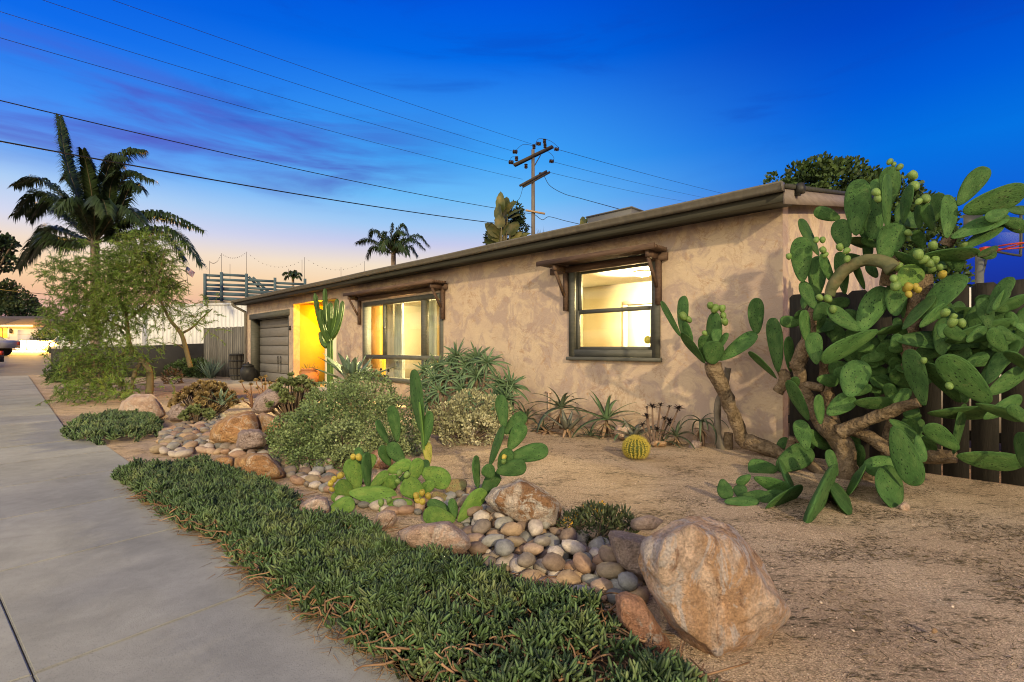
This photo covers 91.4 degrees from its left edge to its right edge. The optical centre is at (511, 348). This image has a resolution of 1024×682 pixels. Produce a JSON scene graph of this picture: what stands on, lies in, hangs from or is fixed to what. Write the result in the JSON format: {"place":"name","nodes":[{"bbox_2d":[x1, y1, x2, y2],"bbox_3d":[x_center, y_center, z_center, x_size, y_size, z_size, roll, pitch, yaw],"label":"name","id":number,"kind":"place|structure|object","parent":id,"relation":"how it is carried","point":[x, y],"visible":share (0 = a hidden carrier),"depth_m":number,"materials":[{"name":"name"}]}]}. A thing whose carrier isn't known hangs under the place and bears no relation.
{"place":"outdoors","nodes":[
{"label":"outdoors","id":0,"kind":"place"},
{"bbox_2d":[0,230,21,274],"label":"tree","id":1,"kind":"object","parent":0,"point":[7,239],"visible":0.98,"depth_m":23.96,"materials":[{"name":"green plant"}]},
{"bbox_2d":[0,350,50,375],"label":"cross street","id":2,"kind":"structure","parent":0,"point":[22,362],"depth_m":29.73,"materials":[{"name":"asphalt"}]},
{"bbox_2d":[0,336,19,355],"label":"pickup truck","id":3,"kind":"object","parent":2,"relation":"on","point":[6,346],"visible":0.86,"depth_m":36.64,"materials":[{"name":"silver metal"}]},
{"bbox_2d":[0,316,64,349],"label":"house","id":4,"kind":"structure","parent":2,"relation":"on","point":[16,328],"depth_m":52.00,"materials":[{"name":"brown"}]},
{"bbox_2d":[0,327,8,338],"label":"window","id":5,"kind":"structure","parent":4,"relation":"in","point":[4,332],"depth_m":51.94,"materials":[{"name":"yellow"}]},
{"bbox_2d":[18,330,31,339],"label":"garage door","id":6,"kind":"structure","parent":4,"relation":"in","point":[22,334],"depth_m":51.96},
{"bbox_2d":[17,340,48,349],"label":"garden wall","id":7,"kind":"structure","parent":2,"relation":"on","point":[27,344],"depth_m":46.21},
{"bbox_2d":[30,324,65,340],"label":"dark shrub","id":8,"kind":"object","parent":2,"relation":"on","point":[40,336],"visible":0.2,"depth_m":49.40,"materials":[{"name":"green plant"}]},
{"bbox_2d":[46,336,79,352],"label":"parked car","id":9,"kind":"object","parent":2,"relation":"on","point":[49,344],"visible":0.16,"depth_m":40.02,"materials":[{"name":"white paint"}]},
{"bbox_2d":[46,380,326,399],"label":"driveway","id":10,"kind":"structure","parent":0,"point":[236,386],"depth_m":15.36,"materials":[{"name":"concrete"}]},
{"bbox_2d":[240,362,255,380],"bbox_3d":[-9.590,0.842,18.177,0.540,0.690,0.540,0,0,0],"label":"dark pot","id":11,"kind":"object","parent":10,"relation":"on","point":[248,371],"visible":0.99,"depth_m":18.00,"materials":[{"name":"ceramic"}]},
{"bbox_2d":[0,375,408,681],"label":"sidewalk","id":12,"kind":"structure","parent":0,"point":[102,579],"depth_m":2.49,"materials":[{"name":"concrete"}]},
{"bbox_2d":[0,600,35,681],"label":"joint dirt","id":13,"kind":"structure","parent":12,"relation":"on","point":[18,643],"depth_m":2.05,"materials":[{"name":"soil"}]},
{"bbox_2d":[278,559,640,681],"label":"planting soil","id":14,"kind":"structure","parent":0,"point":[553,680],"depth_m":1.92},
{"bbox_2d":[299,495,330,513],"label":"boulder","id":15,"kind":"object","parent":14,"relation":"on","point":[315,502],"visible":0.53,"depth_m":3.43,"materials":[{"name":"beige stone"}]},
{"bbox_2d":[117,483,632,681],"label":"dry litter","id":16,"kind":"object","parent":14,"relation":"on","point":[307,618],"visible":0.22,"depth_m":2.22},
{"bbox_2d":[110,453,749,681],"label":"ground cover","id":17,"kind":"object","parent":14,"relation":"on","point":[361,557],"depth_m":2.22,"materials":[{"name":"plant"}]},
{"bbox_2d":[0,0,1023,321],"label":"sky","id":18,"kind":"structure","parent":0,"point":[719,96],"materials":[{"name":"blue"}]},
{"bbox_2d":[28,375,1023,681],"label":"gravel yard","id":19,"kind":"structure","parent":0,"point":[582,473],"depth_m":3.12,"materials":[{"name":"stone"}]},
{"bbox_2d":[42,363,82,382],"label":"green shrub","id":20,"kind":"object","parent":19,"relation":"on","point":[49,375],"visible":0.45,"depth_m":17.71,"materials":[{"name":"green plant"}]},
{"bbox_2d":[8,114,206,347],"bbox_3d":[-17.353,-4.438,20.981,9.570,11.483,4.452,0,0,15],"label":"palm tree","id":21,"kind":"object","parent":19,"relation":"on","point":[92,209],"visible":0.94,"depth_m":20.82,"materials":[{"name":"plant"}]},
{"bbox_2d":[60,408,164,444],"bbox_3d":[-5.875,1.088,7.393,1.231,0.288,2.822,0,0,-35],"label":"ground cover","id":22,"kind":"object","parent":19,"relation":"on","point":[95,427],"visible":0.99,"depth_m":6.84,"materials":[{"name":"green plant"}]},
{"bbox_2d":[65,352,185,386],"bbox_3d":[-13.591,0.704,16.847,4.588,1.180,2.084,0,0,15],"label":"reddish shrub","id":23,"kind":"object","parent":19,"relation":"on","point":[180,374],"visible":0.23,"depth_m":17.02,"materials":[{"name":"brown plant"}]},
{"bbox_2d":[25,224,233,405],"bbox_3d":[-9.745,-0.723,11.960,4.808,4.866,3.411,0,0,0],"label":"feathery tree","id":24,"kind":"object","parent":19,"relation":"on","point":[101,300],"visible":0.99,"depth_m":12.32,"materials":[{"name":"green plant"}]},
{"bbox_2d":[119,394,165,418],"bbox_3d":[-6.401,1.032,8.660,0.611,0.504,1.218,0,0,-43],"label":"boulder","id":25,"kind":"object","parent":19,"relation":"on","point":[146,402],"visible":0.64,"depth_m":8.29,"materials":[{"name":"beige stone"}]},
{"bbox_2d":[80,300,246,347],"bbox_3d":[-18.038,-0.605,25.769,10.875,3.610,0.170,0,0,14],"label":"vinyl fence","id":26,"kind":"object","parent":19,"relation":"on","point":[234,317],"visible":0.25,"depth_m":25.34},
{"bbox_2d":[168,402,186,421],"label":"boulder","id":27,"kind":"object","parent":19,"relation":"on","point":[176,410],"visible":0.64,"depth_m":8.15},
{"bbox_2d":[161,356,216,378],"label":"green shrub","id":28,"kind":"object","parent":19,"relation":"on","point":[194,372],"visible":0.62,"depth_m":20.73,"materials":[{"name":"green plant"}]},
{"bbox_2d":[167,379,240,416],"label":"aeonium clump","id":29,"kind":"object","parent":19,"relation":"on","point":[205,388],"visible":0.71,"depth_m":8.51,"materials":[{"name":"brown plant"}]},
{"bbox_2d":[197,357,225,377],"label":"spiky plant","id":30,"kind":"object","parent":19,"relation":"on","point":[211,370],"visible":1,"depth_m":19.94,"materials":[{"name":"green plant"}]},
{"bbox_2d":[200,388,242,404],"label":"agave","id":31,"kind":"object","parent":19,"relation":"on","point":[220,401],"visible":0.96,"depth_m":8.49,"materials":[{"name":"green plant"}]},
{"bbox_2d":[204,326,243,376],"bbox_3d":[-12.311,0.162,21.430,3.171,2.176,0.070,0,0,30],"label":"grey fence","id":32,"kind":"object","parent":19,"relation":"on","point":[214,349],"visible":0.62,"depth_m":21.43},
{"bbox_2d":[213,455,234,466],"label":"boulder","id":33,"kind":"object","parent":19,"relation":"on","point":[227,459],"visible":0.55,"depth_m":4.81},
{"bbox_2d":[209,410,258,443],"bbox_3d":[-3.440,0.989,6.159,0.766,0.445,0.533,0,0,0],"label":"boulder","id":34,"kind":"object","parent":19,"relation":"on","point":[229,428],"visible":0.74,"depth_m":5.92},
{"bbox_2d":[229,354,246,379],"bbox_3d":[-10.568,0.706,19.355,0.704,0.989,0.704,0,0,0],"label":"barrel","id":35,"kind":"object","parent":19,"relation":"on","point":[236,363],"visible":0.66,"depth_m":19.05,"materials":[{"name":"brown wood"}]},
{"bbox_2d":[238,375,277,407],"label":"branching succulent","id":36,"kind":"object","parent":19,"relation":"on","point":[249,397],"visible":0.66,"depth_m":10.10,"materials":[{"name":"brown plant"}]},
{"bbox_2d":[234,453,285,479],"bbox_3d":[-2.356,1.115,4.664,0.594,0.337,0.486,0,0,0],"label":"boulder","id":37,"kind":"object","parent":19,"relation":"on","point":[264,463],"visible":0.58,"depth_m":4.44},
{"bbox_2d":[252,389,280,413],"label":"boulder","id":38,"kind":"object","parent":19,"relation":"on","point":[259,404],"visible":0.73,"depth_m":7.98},
{"bbox_2d":[256,412,280,434],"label":"boulder","id":39,"kind":"object","parent":19,"relation":"on","point":[264,419],"visible":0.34,"depth_m":6.23,"materials":[{"name":"beige stone"}]},
{"bbox_2d":[264,371,326,421],"bbox_3d":[-3.612,0.793,8.303,0.990,0.838,1.025,0,0,-37],"label":"aeonium clump","id":40,"kind":"object","parent":19,"relation":"on","point":[301,384],"visible":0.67,"depth_m":8.13,"materials":[{"name":"green plant"}]},
{"bbox_2d":[313,288,344,402],"bbox_3d":[-3.972,-0.034,10.802,0.656,2.583,0.378,0,0,28],"label":"column cactus","id":41,"kind":"object","parent":19,"relation":"on","point":[329,321],"depth_m":10.84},
{"bbox_2d":[264,368,430,472],"bbox_3d":[-1.852,0.739,5.700,1.672,0.984,1.708,0,0,40],"label":"variegated bush","id":42,"kind":"object","parent":19,"relation":"on","point":[319,443],"visible":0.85,"depth_m":5.46,"materials":[{"name":"green plant"}]},
{"bbox_2d":[310,352,397,410],"bbox_3d":[-3.075,0.659,9.806,1.390,1.182,1.732,0,0,32],"label":"agave","id":43,"kind":"object","parent":19,"relation":"on","point":[346,368],"visible":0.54,"depth_m":9.52,"materials":[{"name":"green plant"}]},
{"bbox_2d":[371,450,392,468],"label":"boulder","id":44,"kind":"object","parent":19,"relation":"on","point":[380,464],"visible":0.32,"depth_m":4.98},
{"bbox_2d":[375,509,397,528],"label":"boulder","id":45,"kind":"object","parent":19,"relation":"on","point":[386,516],"visible":0.77,"depth_m":3.31,"materials":[{"name":"beige stone"}]},
{"bbox_2d":[149,412,649,604],"bbox_3d":[-2.556,1.151,5.331,8.747,0.183,1.612,0,0,44],"label":"dry creek bed","id":46,"kind":"object","parent":19,"relation":"on","point":[534,548],"visible":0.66,"depth_m":3.02,"materials":[{"name":"stone"}]},
{"bbox_2d":[176,403,215,423],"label":"aeonium clump","id":47,"kind":"object","parent":46,"relation":"on","point":[209,413],"visible":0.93,"depth_m":7.86,"materials":[{"name":"green plant"}]},
{"bbox_2d":[236,429,266,450],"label":"boulder","id":48,"kind":"object","parent":46,"relation":"on","point":[247,439],"visible":0.86,"depth_m":5.60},
{"bbox_2d":[328,369,466,516],"bbox_3d":[-0.970,0.702,3.924,0.770,1.036,1.032,0,0,45],"label":"prickly pear","id":49,"kind":"object","parent":46,"relation":"on","point":[359,464],"visible":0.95,"depth_m":3.97,"materials":[{"name":"plant"}]},
{"bbox_2d":[399,521,470,556],"bbox_3d":[-0.451,1.140,2.951,0.435,0.318,0.416,0,0,0],"label":"boulder","id":50,"kind":"object","parent":19,"relation":"on","point":[447,534],"visible":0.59,"depth_m":2.76,"materials":[{"name":"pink stone"}]},
{"bbox_2d":[406,337,529,425],"bbox_3d":[-0.968,0.696,9.007,1.047,1.813,3.425,0,0,-43],"label":"tree aloe","id":51,"kind":"object","parent":19,"relation":"on","point":[436,385],"visible":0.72,"depth_m":8.84,"materials":[{"name":"green plant"}]},
{"bbox_2d":[429,387,512,446],"bbox_3d":[-0.511,0.876,6.542,1.058,0.722,0.996,0,0,-35],"label":"cream bush","id":52,"kind":"object","parent":19,"relation":"on","point":[459,426],"visible":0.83,"depth_m":6.45,"materials":[{"name":"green plant"}]},
{"bbox_2d":[423,394,547,522],"bbox_3d":[-0.177,0.770,3.505,0.866,0.875,0.259,0,0,0],"label":"prickly pear","id":53,"kind":"object","parent":19,"relation":"on","point":[510,462],"visible":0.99,"depth_m":3.50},
{"bbox_2d":[485,478,561,529],"bbox_3d":[0.077,1.056,3.386,0.515,0.422,0.541,0,0,0],"label":"boulder","id":54,"kind":"object","parent":19,"relation":"on","point":[520,499],"visible":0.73,"depth_m":3.15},
{"bbox_2d":[510,400,548,424],"bbox_3d":[0.204,1.087,7.932,0.796,0.529,0.799,0,0,0],"label":"aloe","id":55,"kind":"object","parent":19,"relation":"on","point":[527,412],"visible":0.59,"depth_m":7.90,"materials":[{"name":"green plant"}]},
{"bbox_2d":[528,424,561,434],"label":"dying agave","id":56,"kind":"object","parent":19,"relation":"on","point":[544,431],"visible":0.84,"depth_m":7.15,"materials":[{"name":"beige plant"}]},
{"bbox_2d":[525,388,599,431],"bbox_3d":[0.724,0.959,7.516,1.152,0.758,0.889,0,0,0],"label":"aloe","id":57,"kind":"object","parent":19,"relation":"on","point":[559,404],"visible":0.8,"depth_m":7.41,"materials":[{"name":"green plant"}]},
{"bbox_2d":[541,408,586,437],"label":"dying agave","id":58,"kind":"object","parent":19,"relation":"on","point":[567,425],"visible":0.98,"depth_m":6.86,"materials":[{"name":"green plant"}]},
{"bbox_2d":[574,421,605,437],"bbox_3d":[1.078,1.175,6.819,0.536,0.329,0.447,0,0,-35],"label":"aloe","id":59,"kind":"object","parent":19,"relation":"on","point":[590,433],"visible":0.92,"depth_m":6.84,"materials":[{"name":"green plant"}]},
{"bbox_2d":[555,499,640,544],"bbox_3d":[0.555,1.094,3.195,0.568,0.274,0.448,0,0,0],"label":"orange flowered plant","id":60,"kind":"object","parent":19,"relation":"on","point":[612,521],"visible":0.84,"depth_m":3.16,"materials":[{"name":"green plant"}]},
{"bbox_2d":[568,391,639,437],"bbox_3d":[1.289,1.003,7.048,1.143,0.832,1.268,0,0,0],"label":"aloe","id":61,"kind":"object","parent":19,"relation":"on","point":[607,414],"visible":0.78,"depth_m":6.96,"materials":[{"name":"green plant"}]},
{"bbox_2d":[599,419,642,440],"bbox_3d":[1.451,1.094,6.606,0.637,0.329,0.596,0,0,-13],"label":"aloe","id":62,"kind":"object","parent":19,"relation":"on","point":[616,435],"visible":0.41,"depth_m":6.59,"materials":[{"name":"green plant"}]},
{"bbox_2d":[614,425,629,439],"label":"boulder","id":63,"kind":"object","parent":19,"relation":"on","point":[621,435],"visible":0.69,"depth_m":6.50,"materials":[{"name":"beige stone"}]},
{"bbox_2d":[608,530,645,582],"bbox_3d":[0.646,1.109,2.631,0.298,0.360,0.342,0,0,0],"label":"boulder","id":64,"kind":"object","parent":19,"relation":"on","point":[625,546],"visible":0.47,"depth_m":2.47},
{"bbox_2d":[612,417,657,438],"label":"succulent","id":65,"kind":"object","parent":19,"relation":"on","point":[636,431],"visible":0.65,"depth_m":6.46,"materials":[{"name":"green plant"}]},
{"bbox_2d":[620,434,650,459],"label":"barrel cactus","id":66,"kind":"object","parent":19,"relation":"on","point":[635,446],"visible":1,"depth_m":5.37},
{"bbox_2d":[615,591,671,652],"bbox_3d":[0.538,1.133,2.026,0.242,0.319,0.211,0,0,0],"label":"boulder","id":67,"kind":"object","parent":19,"relation":"on","point":[635,615],"visible":0.75,"depth_m":1.93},
{"bbox_2d":[630,515,662,529],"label":"boulder","id":68,"kind":"object","parent":19,"relation":"on","point":[648,522],"visible":1,"depth_m":3.00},
{"bbox_2d":[650,440,666,446],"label":"boulder","id":69,"kind":"object","parent":19,"relation":"on","point":[654,443],"visible":0.93,"depth_m":6.14,"materials":[{"name":"beige stone"}]},
{"bbox_2d":[640,402,683,443],"bbox_3d":[1.908,0.945,6.346,0.584,0.526,0.269,0,0,0],"label":"black aeonium","id":70,"kind":"object","parent":19,"relation":"on","point":[664,418],"visible":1,"depth_m":6.32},
{"bbox_2d":[655,420,695,448],"bbox_3d":[2.078,1.104,6.232,0.536,0.387,0.581,0,0,43],"label":"aloe","id":71,"kind":"object","parent":19,"relation":"on","point":[675,434],"visible":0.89,"depth_m":6.23,"materials":[{"name":"green plant"}]},
{"bbox_2d":[689,440,701,447],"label":"boulder","id":72,"kind":"object","parent":19,"relation":"on","point":[696,444],"visible":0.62,"depth_m":6.04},
{"bbox_2d":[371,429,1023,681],"bbox_3d":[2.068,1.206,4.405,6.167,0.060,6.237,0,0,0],"label":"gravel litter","id":73,"kind":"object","parent":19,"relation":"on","point":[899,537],"visible":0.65,"depth_m":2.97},
{"bbox_2d":[680,413,729,445],"bbox_3d":[2.332,1.030,6.185,0.543,0.458,0.481,0,0,0],"label":"aloe","id":74,"kind":"object","parent":19,"relation":"on","point":[702,434],"visible":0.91,"depth_m":6.16,"materials":[{"name":"green plant"}]},
{"bbox_2d":[638,516,790,656],"bbox_3d":[0.860,1.044,2.131,0.680,0.740,0.488,0,0,0],"label":"boulder","id":75,"kind":"object","parent":19,"relation":"on","point":[711,587],"visible":0.93,"depth_m":1.91,"materials":[{"name":"stone"}]},
{"bbox_2d":[660,296,783,458],"bbox_3d":[2.386,0.306,5.684,1.369,1.846,0.414,0,0,12],"label":"leaning prickly pear","id":76,"kind":"object","parent":19,"relation":"on","point":[711,351],"visible":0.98,"depth_m":5.67,"materials":[{"name":"green plant"}]},
{"bbox_2d":[713,367,732,449],"bbox_3d":[2.539,0.756,6.012,0.226,1.049,0.120,0,0,12],"label":"cactus stump","id":77,"kind":"object","parent":19,"relation":"on","point":[725,442],"visible":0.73,"depth_m":5.99,"materials":[{"name":"brown plant"}]},
{"bbox_2d":[717,474,802,508],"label":"cut cactus pads","id":78,"kind":"object","parent":19,"relation":"on","point":[778,492],"visible":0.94,"depth_m":3.93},
{"bbox_2d":[748,158,1023,522],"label":"prickly pear tree","id":79,"kind":"object","parent":19,"relation":"on","point":[961,340],"visible":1,"depth_m":4.32,"materials":[{"name":"green plant"}]},
{"bbox_2d":[899,502,909,509],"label":"boulder","id":80,"kind":"object","parent":19,"relation":"on","point":[904,506],"visible":0.85,"depth_m":3.75,"materials":[{"name":"beige stone"}]},
{"bbox_2d":[788,279,1023,485],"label":"board fence","id":81,"kind":"object","parent":19,"relation":"on","point":[983,435],"visible":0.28,"depth_m":4.68,"materials":[{"name":"wood"}]},
{"bbox_2d":[963,214,1023,283],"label":"basketball hoop","id":82,"kind":"object","parent":19,"relation":"on","point":[980,265],"visible":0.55,"depth_m":7.14,"materials":[{"name":"metal"}]},
{"bbox_2d":[941,440,1000,472],"bbox_3d":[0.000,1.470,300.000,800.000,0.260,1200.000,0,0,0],"label":"ground","id":83,"kind":"structure","parent":0,"point":[970,451],"depth_m":6.68,"materials":[{"name":"soil"}]},
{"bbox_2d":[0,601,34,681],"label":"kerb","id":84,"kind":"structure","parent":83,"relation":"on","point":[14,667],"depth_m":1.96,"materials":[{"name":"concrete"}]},
{"bbox_2d":[0,277,57,316],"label":"tree","id":85,"kind":"object","parent":83,"relation":"on","point":[14,302],"visible":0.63,"depth_m":61.22,"materials":[{"name":"green plant"}]},
{"bbox_2d":[51,343,203,377],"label":"dark wall","id":86,"kind":"structure","parent":83,"relation":"on","point":[173,353],"depth_m":21.64,"materials":[{"name":"paint"}]},
{"bbox_2d":[208,300,230,302],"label":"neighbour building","id":87,"kind":"structure","parent":83,"relation":"on","point":[210,301],"depth_m":33.36,"materials":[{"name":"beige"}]},
{"bbox_2d":[203,272,305,300],"bbox_3d":[-15.508,-4.160,35.603,11.008,2.024,0.662,0,0,-26],"label":"deck railing","id":88,"kind":"object","parent":87,"relation":"on","point":[257,290],"visible":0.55,"depth_m":33.80,"materials":[{"name":"wood"}]},
{"bbox_2d":[209,252,364,279],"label":"string lights","id":89,"kind":"object","parent":88,"relation":"attached to","point":[270,265],"visible":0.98,"depth_m":34.98,"materials":[{"name":"metal"}]},
{"bbox_2d":[282,270,301,285],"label":"palm tree","id":90,"kind":"object","parent":83,"relation":"on","point":[293,274],"visible":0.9,"depth_m":61.31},
{"bbox_2d":[354,222,430,264],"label":"palm tree","id":91,"kind":"object","parent":83,"relation":"on","point":[393,244],"visible":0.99,"depth_m":41.22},
{"bbox_2d":[482,200,529,244],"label":"dark shrub","id":92,"kind":"object","parent":83,"relation":"on","point":[520,219],"visible":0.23,"depth_m":24.34,"materials":[{"name":"green plant"}]},
{"bbox_2d":[484,192,530,243],"bbox_3d":[-0.243,-3.105,23.596,2.261,8.609,0.741,0,0,13],"label":"bird of paradise","id":93,"kind":"object","parent":83,"relation":"on","point":[500,228],"visible":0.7,"depth_m":23.58,"materials":[{"name":"green plant"}]},
{"bbox_2d":[508,138,558,234],"bbox_3d":[1.181,-4.969,26.018,3.249,12.338,1.190,0,0,-22],"label":"utility pole","id":94,"kind":"object","parent":83,"relation":"on","point":[534,178],"visible":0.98,"depth_m":25.92,"materials":[{"name":"brown wood"}]},
{"bbox_2d":[0,11,506,160],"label":"overhead wire","id":95,"kind":"object","parent":94,"relation":"attached to","point":[228,81],"visible":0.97,"depth_m":16.70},
{"bbox_2d":[2,38,519,178],"bbox_3d":[-6.569,-8.164,18.500,0.013,1.260,20.677,0,0,43],"label":"overhead wire","id":96,"kind":"object","parent":94,"relation":"attached to","point":[226,102],"visible":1,"depth_m":15.52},
{"bbox_2d":[0,140,526,226],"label":"overhead wire","id":97,"kind":"object","parent":94,"relation":"attached to","point":[216,180],"visible":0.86,"depth_m":13.70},
{"bbox_2d":[0,100,530,213],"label":"overhead wire","id":98,"kind":"object","parent":94,"relation":"attached to","point":[219,151],"visible":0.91,"depth_m":14.34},
{"bbox_2d":[43,0,510,150],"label":"overhead wire","id":99,"kind":"object","parent":94,"relation":"attached to","point":[240,65],"visible":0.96,"depth_m":16.79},
{"bbox_2d":[113,0,533,144],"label":"overhead wire","id":100,"kind":"object","parent":94,"relation":"attached to","point":[304,67],"visible":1,"depth_m":18.16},
{"bbox_2d":[231,180,903,445],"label":"house","id":101,"kind":"structure","parent":83,"relation":"on","point":[570,310],"depth_m":7.91,"materials":[{"name":"paint"}]},
{"bbox_2d":[260,317,287,381],"bbox_3d":[-8.275,0.073,17.663,0.119,2.255,3.534,0,0,-45],"label":"garage door","id":102,"kind":"structure","parent":101,"relation":"in","point":[273,332],"depth_m":17.86,"materials":[{"name":"paint"}]},
{"bbox_2d":[299,368,318,385],"bbox_3d":[-6.122,0.875,15.090,0.566,0.535,0.566,0,0,-32],"label":"terracotta pot","id":103,"kind":"object","parent":101,"relation":"on","point":[312,373],"visible":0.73,"depth_m":14.93,"materials":[{"name":"ceramic"}]},
{"bbox_2d":[386,304,393,376],"bbox_3d":[-3.023,0.015,12.385,0.391,2.230,0.088,0,0,45],"label":"curtain","id":104,"kind":"object","parent":101,"relation":"hanging from","point":[390,336],"visible":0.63,"depth_m":12.31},
{"bbox_2d":[394,303,404,377],"bbox_3d":[-2.768,0.015,12.215,0.452,2.230,0.088,0,0,45],"label":"curtain","id":105,"kind":"object","parent":101,"relation":"hanging from","point":[399,371],"visible":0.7,"depth_m":12.14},
{"bbox_2d":[362,293,442,383],"bbox_3d":[-2.552,-0.180,11.584,3.328,1.954,0.190,0,0,45],"label":"picture window","id":106,"kind":"structure","parent":101,"relation":"in","point":[366,306],"depth_m":11.55,"materials":[{"name":"black glass"}]},
{"bbox_2d":[429,299,436,377],"bbox_3d":[-1.779,0.015,11.169,0.088,2.230,0.317,0,0,-45],"label":"curtain","id":107,"kind":"object","parent":101,"relation":"hanging from","point":[433,327],"visible":0.43,"depth_m":11.12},
{"bbox_2d":[566,252,661,361],"bbox_3d":[1.508,-0.578,7.471,1.640,1.525,0.205,0,0,45],"label":"double hung window","id":108,"kind":"structure","parent":101,"relation":"in","point":[651,353],"depth_m":7.50,"materials":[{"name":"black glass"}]},
{"bbox_2d":[628,304,651,346],"bbox_3d":[2.853,0.110,10.556,0.060,2.060,0.900,0,0,-45],"label":"room door","id":109,"kind":"structure","parent":101,"relation":"in","point":[638,321],"depth_m":10.67,"materials":[{"name":"white paint"}]},
{"bbox_2d":[633,270,650,276],"bbox_3d":[2.408,-1.370,9.220,0.340,0.100,0.340,0,0,0],"label":"ceiling light","id":110,"kind":"object","parent":101,"relation":"attached to","point":[641,273],"visible":0.89,"depth_m":9.11,"materials":[{"name":"white paint"}]},
{"bbox_2d":[763,150,974,286],"bbox_3d":[11.775,-2.689,16.562,6.753,8.001,3.720,0,0,0],"label":"tree","id":111,"kind":"object","parent":83,"relation":"on","point":[824,172],"visible":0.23,"depth_m":16.39,"materials":[{"name":"green plant"}]},
{"bbox_2d":[941,287,1000,432],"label":"neighbour wall","id":112,"kind":"structure","parent":83,"relation":"on","point":[970,399],"depth_m":6.58,"materials":[{"name":"white paint"}]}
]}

